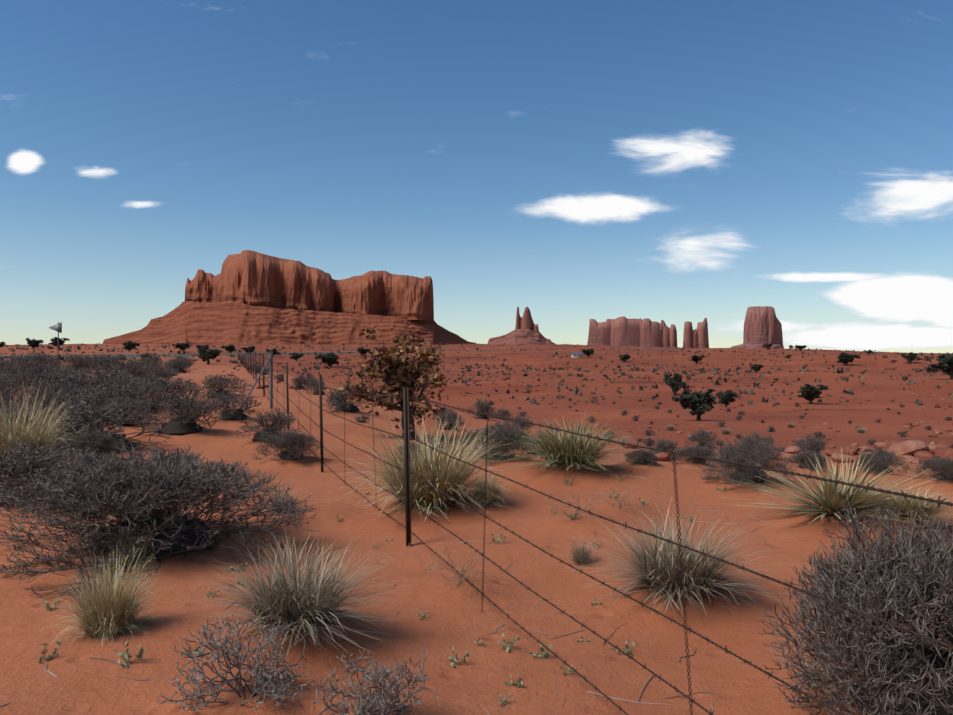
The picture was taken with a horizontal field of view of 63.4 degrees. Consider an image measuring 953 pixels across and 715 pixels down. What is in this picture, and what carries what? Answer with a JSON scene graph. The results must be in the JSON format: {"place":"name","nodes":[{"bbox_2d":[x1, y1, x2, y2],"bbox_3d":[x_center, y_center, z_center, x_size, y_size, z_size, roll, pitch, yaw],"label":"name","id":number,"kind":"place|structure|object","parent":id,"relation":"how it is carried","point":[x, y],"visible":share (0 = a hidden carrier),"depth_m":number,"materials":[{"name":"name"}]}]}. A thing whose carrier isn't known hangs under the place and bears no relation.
{"place":"outdoors","nodes":[
{"label":"outdoors","id":0,"kind":"place"},
{"bbox_2d":[0,343,952,714],"bbox_3d":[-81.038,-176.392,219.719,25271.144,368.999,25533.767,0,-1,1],"label":"terrain","id":1,"kind":"structure","parent":0,"point":[456,617],"depth_m":6.17,"materials":[{"name":"sand"}]},
{"bbox_2d":[0,392,25,410],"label":"shrub","id":2,"kind":"object","parent":1,"relation":"on","point":[4,400],"visible":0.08,"depth_m":14.37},
{"bbox_2d":[0,372,30,406],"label":"shrub","id":3,"kind":"object","parent":1,"relation":"on","point":[5,389],"visible":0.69,"depth_m":18.31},
{"bbox_2d":[0,407,68,463],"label":"shrub","id":4,"kind":"object","parent":1,"relation":"on","point":[16,417],"visible":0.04,"depth_m":11.06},
{"bbox_2d":[26,338,43,348],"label":"juniper tree","id":5,"kind":"object","parent":1,"relation":"on","point":[33,343],"visible":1,"depth_m":198.10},
{"bbox_2d":[10,352,62,372],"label":"shrub","id":6,"kind":"object","parent":1,"relation":"on","point":[36,359],"visible":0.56,"depth_m":36.48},
{"bbox_2d":[0,398,77,444],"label":"shrub","id":7,"kind":"object","parent":1,"relation":"on","point":[28,416],"visible":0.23,"depth_m":12.28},
{"bbox_2d":[5,402,80,435],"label":"shrub","id":8,"kind":"object","parent":1,"relation":"on","point":[37,406],"visible":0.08,"depth_m":13.63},
{"bbox_2d":[8,361,79,395],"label":"shrub","id":9,"kind":"object","parent":1,"relation":"on","point":[27,371],"visible":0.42,"depth_m":23.14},
{"bbox_2d":[0,439,95,507],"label":"shrub","id":10,"kind":"object","parent":1,"relation":"on","point":[8,465],"visible":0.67,"depth_m":8.62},
{"bbox_2d":[8,387,87,420],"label":"shrub","id":11,"kind":"object","parent":1,"relation":"on","point":[54,394],"visible":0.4,"depth_m":15.53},
{"bbox_2d":[9,362,90,387],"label":"shrub","id":12,"kind":"object","parent":1,"relation":"on","point":[66,365],"visible":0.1,"depth_m":25.53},
{"bbox_2d":[0,376,99,473],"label":"grass clump","id":13,"kind":"object","parent":1,"relation":"on","point":[17,436],"visible":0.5,"depth_m":9.75,"materials":[{"name":"plant"}]},
{"bbox_2d":[39,641,63,663],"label":"weed plant","id":14,"kind":"object","parent":1,"relation":"on","point":[50,657],"visible":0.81,"depth_m":3.87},
{"bbox_2d":[48,337,68,347],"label":"juniper tree","id":15,"kind":"object","parent":1,"relation":"on","point":[61,341],"visible":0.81,"depth_m":207.39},
{"bbox_2d":[31,378,89,411],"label":"shrub","id":16,"kind":"object","parent":1,"relation":"on","point":[50,385],"visible":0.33,"depth_m":17.82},
{"bbox_2d":[23,366,105,409],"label":"shrub","id":17,"kind":"object","parent":1,"relation":"on","point":[68,379],"visible":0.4,"depth_m":19.20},
{"bbox_2d":[56,353,95,370],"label":"shrub","id":18,"kind":"object","parent":1,"relation":"on","point":[82,362],"visible":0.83,"depth_m":45.68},
{"bbox_2d":[49,429,128,459],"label":"shrub","id":19,"kind":"object","parent":1,"relation":"on","point":[104,442],"visible":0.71,"depth_m":11.61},
{"bbox_2d":[27,546,171,647],"bbox_3d":[-2.050,1.278,4.255,0.794,0.504,0.727,0,-1,-20],"label":"grass tuft","id":20,"kind":"object","parent":1,"relation":"on","point":[109,612],"visible":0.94,"depth_m":4.20,"materials":[{"name":"plant"}]},
{"bbox_2d":[30,398,172,454],"bbox_3d":[-6.499,1.138,13.027,2.155,0.913,2.164,1,-1,-45],"label":"shrub","id":21,"kind":"object","parent":1,"relation":"on","point":[107,415],"visible":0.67,"depth_m":13.00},
{"bbox_2d":[83,352,122,375],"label":"shrub","id":22,"kind":"object","parent":1,"relation":"on","point":[103,359],"visible":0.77,"depth_m":40.07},
{"bbox_2d":[72,379,151,413],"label":"shrub","id":23,"kind":"object","parent":1,"relation":"on","point":[116,387],"visible":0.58,"depth_m":16.93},
{"bbox_2d":[64,368,162,404],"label":"shrub","id":24,"kind":"object","parent":1,"relation":"on","point":[102,379],"visible":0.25,"depth_m":21.07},
{"bbox_2d":[88,394,154,424],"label":"shrub","id":25,"kind":"object","parent":1,"relation":"on","point":[137,403],"visible":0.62,"depth_m":15.80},
{"bbox_2d":[81,375,174,413],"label":"shrub","id":26,"kind":"object","parent":1,"relation":"on","point":[152,389],"visible":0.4,"depth_m":18.79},
{"bbox_2d":[97,356,160,388],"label":"shrub","id":27,"kind":"object","parent":1,"relation":"on","point":[129,364],"visible":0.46,"depth_m":26.43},
{"bbox_2d":[103,524,157,568],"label":"grass tuft","id":28,"kind":"object","parent":1,"relation":"on","point":[129,550],"visible":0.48,"depth_m":5.78,"materials":[{"name":"plant"}]},
{"bbox_2d":[114,636,146,665],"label":"weed plant","id":29,"kind":"object","parent":1,"relation":"on","point":[139,655],"visible":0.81,"depth_m":3.77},
{"bbox_2d":[122,341,139,351],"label":"juniper tree","id":30,"kind":"object","parent":1,"relation":"on","point":[129,345],"visible":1,"depth_m":189.32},
{"bbox_2d":[142,355,165,366],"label":"shrub","id":31,"kind":"object","parent":1,"relation":"on","point":[154,359],"visible":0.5,"depth_m":56.34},
{"bbox_2d":[0,440,320,598],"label":"shrub","id":32,"kind":"object","parent":1,"relation":"on","point":[123,490],"visible":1,"depth_m":5.87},
{"bbox_2d":[147,366,174,384],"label":"shrub","id":33,"kind":"object","parent":1,"relation":"on","point":[160,371],"visible":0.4,"depth_m":30.72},
{"bbox_2d":[130,376,216,408],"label":"shrub","id":34,"kind":"object","parent":1,"relation":"on","point":[179,388],"visible":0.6,"depth_m":20.33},
{"bbox_2d":[160,358,196,372],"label":"shrub","id":35,"kind":"object","parent":1,"relation":"on","point":[182,364],"visible":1,"depth_m":48.73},
{"bbox_2d":[172,342,189,351],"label":"juniper tree","id":36,"kind":"object","parent":1,"relation":"on","point":[182,346],"visible":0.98,"depth_m":215.39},
{"bbox_2d":[133,392,230,433],"bbox_3d":[-5.659,1.050,14.999,1.544,0.773,1.538,0,-1,21],"label":"shrub","id":37,"kind":"object","parent":1,"relation":"on","point":[184,421],"visible":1,"depth_m":14.75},
{"bbox_2d":[198,348,221,363],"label":"juniper tree","id":38,"kind":"object","parent":1,"relation":"on","point":[207,355],"visible":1,"depth_m":85.05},
{"bbox_2d":[193,373,254,398],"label":"shrub","id":39,"kind":"object","parent":1,"relation":"on","point":[219,381],"visible":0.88,"depth_m":23.95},
{"bbox_2d":[157,613,308,713],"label":"thorn bush","id":40,"kind":"object","parent":1,"relation":"on","point":[279,688],"visible":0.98,"depth_m":3.28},
{"bbox_2d":[207,390,261,419],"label":"shrub","id":41,"kind":"object","parent":1,"relation":"on","point":[234,412],"visible":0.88,"depth_m":17.06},
{"bbox_2d":[243,351,272,408],"bbox_3d":[-5.545,0.823,19.209,0.105,2.011,1.866,0,-1,13],"label":"fence brace post","id":42,"kind":"object","parent":1,"relation":"on","point":[270,359],"visible":0.71,"depth_m":20.04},
{"bbox_2d":[237,408,304,440],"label":"shrub","id":43,"kind":"object","parent":1,"relation":"on","point":[282,419],"visible":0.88,"depth_m":14.01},
{"bbox_2d":[263,480,310,513],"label":"grass tuft","id":44,"kind":"object","parent":1,"relation":"on","point":[287,498],"visible":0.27,"depth_m":8.03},
{"bbox_2d":[252,429,323,461],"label":"shrub","id":45,"kind":"object","parent":1,"relation":"on","point":[289,442],"visible":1,"depth_m":12.09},
{"bbox_2d":[286,362,289,429],"bbox_3d":[-3.864,1.002,15.846,0.100,1.801,0.072,0,-1,26],"label":"fence post","id":46,"kind":"object","parent":1,"relation":"on","point":[287,387],"visible":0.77,"depth_m":15.84,"materials":[{"name":"metal"}]},
{"bbox_2d":[103,250,476,344],"bbox_3d":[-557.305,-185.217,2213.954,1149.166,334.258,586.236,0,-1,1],"label":"mesa","id":47,"kind":"structure","parent":1,"relation":"on","point":[248,297],"depth_m":2152.50,"materials":[{"name":"stone"}]},
{"bbox_2d":[176,527,417,657],"bbox_3d":[-1.012,1.197,4.227,1.424,0.458,1.392,0,-1,27],"label":"grass clump","id":48,"kind":"object","parent":1,"relation":"on","point":[297,600],"visible":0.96,"depth_m":4.18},
{"bbox_2d":[291,374,311,389],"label":"shrub","id":49,"kind":"object","parent":1,"relation":"on","point":[300,384],"visible":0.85,"depth_m":27.84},
{"bbox_2d":[303,379,326,394],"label":"shrub","id":50,"kind":"object","parent":1,"relation":"on","point":[315,391],"visible":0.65,"depth_m":25.57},
{"bbox_2d":[319,374,323,471],"bbox_3d":[-2.270,1.148,11.339,0.052,1.800,0.120,0,-1,19],"label":"fence post","id":51,"kind":"object","parent":1,"relation":"on","point":[321,421],"visible":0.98,"depth_m":11.32,"materials":[{"name":"metal"}]},
{"bbox_2d":[314,352,338,366],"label":"juniper tree","id":52,"kind":"object","parent":1,"relation":"on","point":[330,359],"visible":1,"depth_m":201.24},
{"bbox_2d":[322,387,371,411],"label":"shrub","id":53,"kind":"object","parent":1,"relation":"on","point":[339,398],"visible":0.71,"depth_m":19.52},
{"bbox_2d":[309,648,439,714],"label":"thorn bush","id":54,"kind":"object","parent":1,"relation":"on","point":[375,707],"visible":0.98,"depth_m":3.14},
{"bbox_2d":[330,325,449,438],"bbox_3d":[-1.772,0.588,15.837,2.409,2.532,2.588,0,-1,-7],"label":"juniper tree","id":55,"kind":"object","parent":1,"relation":"on","point":[400,371],"visible":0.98,"depth_m":15.28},
{"bbox_2d":[403,387,411,546],"bbox_3d":[-0.588,1.154,6.591,0.048,1.800,0.091,0,-2,-24],"label":"fence post","id":56,"kind":"object","parent":1,"relation":"on","point":[407,463],"visible":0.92,"depth_m":6.59,"materials":[{"name":"metal"}]},
{"bbox_2d":[238,353,952,714],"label":"fence wires","id":57,"kind":"object","parent":56,"relation":"attached to","point":[662,539],"visible":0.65,"depth_m":3.07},
{"bbox_2d":[248,354,692,714],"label":"fence stays","id":58,"kind":"object","parent":57,"relation":"attached to","point":[485,526],"visible":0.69,"depth_m":2.95,"materials":[{"name":"metal"}]},
{"bbox_2d":[252,354,952,714],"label":"wire barbs","id":59,"kind":"structure","parent":57,"relation":"attached to","point":[600,516],"depth_m":3.67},
{"bbox_2d":[392,441,437,464],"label":"shrub","id":60,"kind":"object","parent":1,"relation":"on","point":[413,444],"visible":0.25,"depth_m":10.78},
{"bbox_2d":[334,409,517,520],"bbox_3d":[-0.506,1.008,7.944,2.134,0.940,2.332,0,-1,-21],"label":"grass clump","id":61,"kind":"object","parent":1,"relation":"on","point":[446,475],"visible":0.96,"depth_m":7.64,"materials":[{"name":"plant"}]},
{"bbox_2d":[427,406,458,421],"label":"shrub","id":62,"kind":"object","parent":1,"relation":"on","point":[444,411],"visible":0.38,"depth_m":21.40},
{"bbox_2d":[428,434,461,453],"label":"shrub","id":63,"kind":"object","parent":1,"relation":"on","point":[442,439],"visible":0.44,"depth_m":13.46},
{"bbox_2d":[435,410,467,430],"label":"shrub","id":64,"kind":"object","parent":1,"relation":"on","point":[449,419],"visible":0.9,"depth_m":18.42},
{"bbox_2d":[0,464,908,714],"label":"dead ground twigs","id":65,"kind":"object","parent":1,"relation":"on","point":[45,670],"depth_m":4.23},
{"bbox_2d":[421,546,488,587],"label":"sparse shrub","id":66,"kind":"object","parent":1,"relation":"on","point":[459,581],"visible":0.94,"depth_m":5.18,"materials":[{"name":"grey plant"}]},
{"bbox_2d":[445,644,468,667],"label":"weed plant","id":67,"kind":"object","parent":1,"relation":"on","point":[456,659],"visible":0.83,"depth_m":4.03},
{"bbox_2d":[0,349,950,358],"bbox_3d":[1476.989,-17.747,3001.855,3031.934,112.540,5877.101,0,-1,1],"label":"highway","id":68,"kind":"structure","parent":1,"relation":"on","point":[158,355],"depth_m":243.19,"materials":[{"name":"asphalt"}]},
{"bbox_2d":[0,343,952,409],"bbox_3d":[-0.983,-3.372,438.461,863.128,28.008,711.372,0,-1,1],"label":"shrubs","id":69,"kind":"object","parent":1,"relation":"on","point":[750,402],"visible":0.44,"depth_m":160.92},
{"bbox_2d":[468,398,496,418],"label":"shrub","id":70,"kind":"object","parent":1,"relation":"on","point":[485,406],"visible":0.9,"depth_m":24.00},
{"bbox_2d":[464,466,510,506],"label":"grass clump","id":71,"kind":"object","parent":1,"relation":"on","point":[491,498],"visible":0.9,"depth_m":7.65,"materials":[{"name":"plant"}]},
{"bbox_2d":[454,421,542,462],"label":"shrub","id":72,"kind":"object","parent":1,"relation":"on","point":[502,433],"visible":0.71,"depth_m":10.49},
{"bbox_2d":[490,408,513,420],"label":"shrub","id":73,"kind":"object","parent":1,"relation":"on","point":[502,413],"visible":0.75,"depth_m":26.65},
{"bbox_2d":[498,631,518,651],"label":"weed plant","id":74,"kind":"object","parent":1,"relation":"on","point":[509,644],"visible":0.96,"depth_m":4.26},
{"bbox_2d":[504,669,523,687],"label":"weed plant","id":75,"kind":"object","parent":1,"relation":"on","point":[521,683],"visible":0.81,"depth_m":3.74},
{"bbox_2d":[502,413,533,433],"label":"shrub","id":76,"kind":"object","parent":1,"relation":"on","point":[517,422],"visible":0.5,"depth_m":20.41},
{"bbox_2d":[488,307,556,344],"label":"butte king on throne","id":77,"kind":"object","parent":1,"relation":"on","point":[526,331],"visible":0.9,"depth_m":2968.65,"materials":[{"name":"stone"}]},
{"bbox_2d":[527,642,553,658],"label":"weed plant","id":78,"kind":"object","parent":1,"relation":"on","point":[544,655],"visible":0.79,"depth_m":4.14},
{"bbox_2d":[491,413,640,471],"bbox_3d":[1.094,0.961,9.385,2.117,0.632,2.131,0,-1,-7],"label":"grass clump","id":79,"kind":"object","parent":1,"relation":"on","point":[566,449],"visible":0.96,"depth_m":9.15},
{"bbox_2d":[550,490,604,517],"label":"sparse shrub","id":80,"kind":"object","parent":1,"relation":"on","point":[577,506],"visible":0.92,"depth_m":6.75,"materials":[{"name":"green plant"}]},
{"bbox_2d":[563,531,595,564],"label":"grass tuft","id":81,"kind":"object","parent":1,"relation":"on","point":[577,559],"visible":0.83,"depth_m":5.86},
{"bbox_2d":[600,485,637,507],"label":"sparse shrub","id":82,"kind":"object","parent":1,"relation":"on","point":[619,499],"visible":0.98,"depth_m":7.09,"materials":[{"name":"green plant"}]},
{"bbox_2d":[611,640,634,654],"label":"weed plant","id":83,"kind":"object","parent":1,"relation":"on","point":[629,649],"visible":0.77,"depth_m":4.19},
{"bbox_2d":[587,316,676,346],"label":"mesa","id":84,"kind":"structure","parent":1,"relation":"on","point":[625,331],"depth_m":3840.86,"materials":[{"name":"stone"}]},
{"bbox_2d":[624,448,658,464],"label":"shrub","id":85,"kind":"object","parent":1,"relation":"on","point":[643,456],"visible":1,"depth_m":9.64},
{"bbox_2d":[642,437,656,446],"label":"shrub","id":86,"kind":"object","parent":1,"relation":"on","point":[649,441],"visible":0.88,"depth_m":37.86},
{"bbox_2d":[655,452,672,460],"bbox_3d":[3.018,1.643,12.630,0.368,0.168,0.315,-9,-14,24],"label":"boulder","id":87,"kind":"object","parent":1,"relation":"on","point":[663,456],"visible":0.6,"depth_m":12.50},
{"bbox_2d":[648,437,681,458],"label":"shrub","id":88,"kind":"object","parent":1,"relation":"on","point":[662,444],"visible":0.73,"depth_m":13.03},
{"bbox_2d":[663,373,691,395],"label":"juniper tree","id":89,"kind":"object","parent":1,"relation":"on","point":[675,383],"visible":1,"depth_m":107.58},
{"bbox_2d":[573,498,786,616],"bbox_3d":[1.321,1.189,4.975,1.465,0.536,1.583,0,-1,-22],"label":"grass clump","id":90,"kind":"object","parent":1,"relation":"on","point":[697,576],"visible":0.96,"depth_m":4.86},
{"bbox_2d":[672,389,716,420],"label":"juniper tree","id":91,"kind":"object","parent":1,"relation":"on","point":[696,402],"visible":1,"depth_m":66.08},
{"bbox_2d":[670,445,718,465],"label":"shrub","id":92,"kind":"object","parent":1,"relation":"on","point":[701,451],"visible":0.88,"depth_m":9.94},
{"bbox_2d":[683,318,708,347],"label":"rock spires","id":93,"kind":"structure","parent":1,"relation":"on","point":[696,338],"depth_m":3861.49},
{"bbox_2d":[684,428,721,448],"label":"shrub","id":94,"kind":"object","parent":1,"relation":"on","point":[705,433],"visible":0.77,"depth_m":14.45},
{"bbox_2d":[715,389,737,406],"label":"juniper tree","id":95,"kind":"object","parent":1,"relation":"on","point":[725,398],"visible":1,"depth_m":91.16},
{"bbox_2d":[698,435,797,485],"bbox_3d":[2.935,1.087,8.344,1.020,0.492,0.988,0,-1,-4],"label":"shrub","id":96,"kind":"object","parent":1,"relation":"on","point":[753,452],"visible":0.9,"depth_m":8.22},
{"bbox_2d":[735,431,771,449],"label":"shrub","id":97,"kind":"object","parent":1,"relation":"on","point":[763,437],"visible":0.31,"depth_m":16.91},
{"bbox_2d":[731,306,783,348],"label":"butte","id":98,"kind":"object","parent":1,"relation":"on","point":[762,326],"depth_m":3601.57,"materials":[{"name":"stone"}]},
{"bbox_2d":[784,446,800,453],"bbox_3d":[5.374,1.577,13.126,0.314,0.136,0.268,-7,-1,-36],"label":"boulder","id":99,"kind":"object","parent":1,"relation":"on","point":[792,449],"visible":0.83,"depth_m":13.03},
{"bbox_2d":[792,434,824,451],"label":"shrub","id":100,"kind":"object","parent":1,"relation":"on","point":[799,442],"visible":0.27,"depth_m":15.00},
{"bbox_2d":[786,451,831,470],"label":"shrub","id":101,"kind":"object","parent":1,"relation":"on","point":[798,458],"visible":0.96,"depth_m":10.19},
{"bbox_2d":[798,436,826,452],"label":"shrub","id":102,"kind":"object","parent":1,"relation":"on","point":[813,442],"visible":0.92,"depth_m":13.06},
{"bbox_2d":[797,384,829,403],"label":"juniper tree","id":103,"kind":"object","parent":1,"relation":"on","point":[810,393],"visible":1,"depth_m":94.86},
{"bbox_2d":[706,448,951,528],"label":"clump","id":104,"kind":"object","parent":1,"relation":"on","point":[828,497],"visible":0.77,"depth_m":6.58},
{"bbox_2d":[830,453,852,462],"bbox_3d":[5.698,1.580,12.031,0.331,0.161,0.257,13,7,4],"label":"boulder","id":105,"kind":"object","parent":1,"relation":"on","point":[835,456],"visible":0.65,"depth_m":11.95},
{"bbox_2d":[837,352,860,364],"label":"juniper tree","id":106,"kind":"object","parent":1,"relation":"on","point":[844,358],"visible":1,"depth_m":196.59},
{"bbox_2d":[839,446,858,455],"bbox_3d":[6.178,1.570,12.835,0.367,0.175,0.348,-17,7,25],"label":"boulder","id":107,"kind":"object","parent":1,"relation":"on","point":[846,450],"visible":0.75,"depth_m":12.72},
{"bbox_2d":[757,496,952,714],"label":"shrub","id":108,"kind":"object","parent":1,"relation":"on","point":[908,675],"visible":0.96,"depth_m":3.18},
{"bbox_2d":[850,443,874,451],"bbox_3d":[6.884,1.618,13.725,0.424,0.132,0.365,13,-10,30],"label":"boulder","id":109,"kind":"object","parent":1,"relation":"on","point":[866,448],"visible":0.52,"depth_m":13.61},
{"bbox_2d":[848,448,911,473],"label":"shrub","id":110,"kind":"object","parent":1,"relation":"on","point":[881,458],"visible":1,"depth_m":8.86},
{"bbox_2d":[857,479,952,526],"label":"grass clump","id":111,"kind":"object","parent":1,"relation":"on","point":[918,507],"visible":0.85,"depth_m":6.38,"materials":[{"name":"plant"}]},
{"bbox_2d":[886,440,929,458],"bbox_3d":[6.927,1.508,12.404,0.634,0.328,0.642,-17,-15,14],"label":"boulder","id":112,"kind":"object","parent":1,"relation":"on","point":[909,447],"visible":0.62,"depth_m":12.22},
{"bbox_2d":[900,455,920,463],"bbox_3d":[6.699,1.578,11.898,0.218,0.125,0.317,4,10,-26],"label":"boulder","id":113,"kind":"object","parent":1,"relation":"on","point":[907,458],"visible":0.75,"depth_m":11.84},
{"bbox_2d":[901,352,923,362],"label":"juniper tree","id":114,"kind":"object","parent":1,"relation":"on","point":[910,356],"visible":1,"depth_m":190.99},
{"bbox_2d":[914,451,935,460],"bbox_3d":[7.027,1.556,12.050,0.328,0.195,0.434,0,-1,14],"label":"boulder","id":115,"kind":"object","parent":1,"relation":"on","point":[920,455],"visible":0.46,"depth_m":11.96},
{"bbox_2d":[910,456,952,482],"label":"shrub","id":116,"kind":"object","parent":1,"relation":"on","point":[940,465],"visible":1,"depth_m":7.87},
{"bbox_2d":[923,353,952,379],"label":"juniper tree","id":117,"kind":"object","parent":1,"relation":"on","point":[945,365],"visible":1,"depth_m":124.58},
{"bbox_2d":[935,447,951,457],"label":"boulder","id":118,"kind":"object","parent":1,"relation":"on","point":[940,451],"visible":0.5,"depth_m":11.88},
{"bbox_2d":[0,0,952,352],"label":"sky","id":119,"kind":"structure","parent":0,"point":[572,163],"materials":[{"name":"blue"}]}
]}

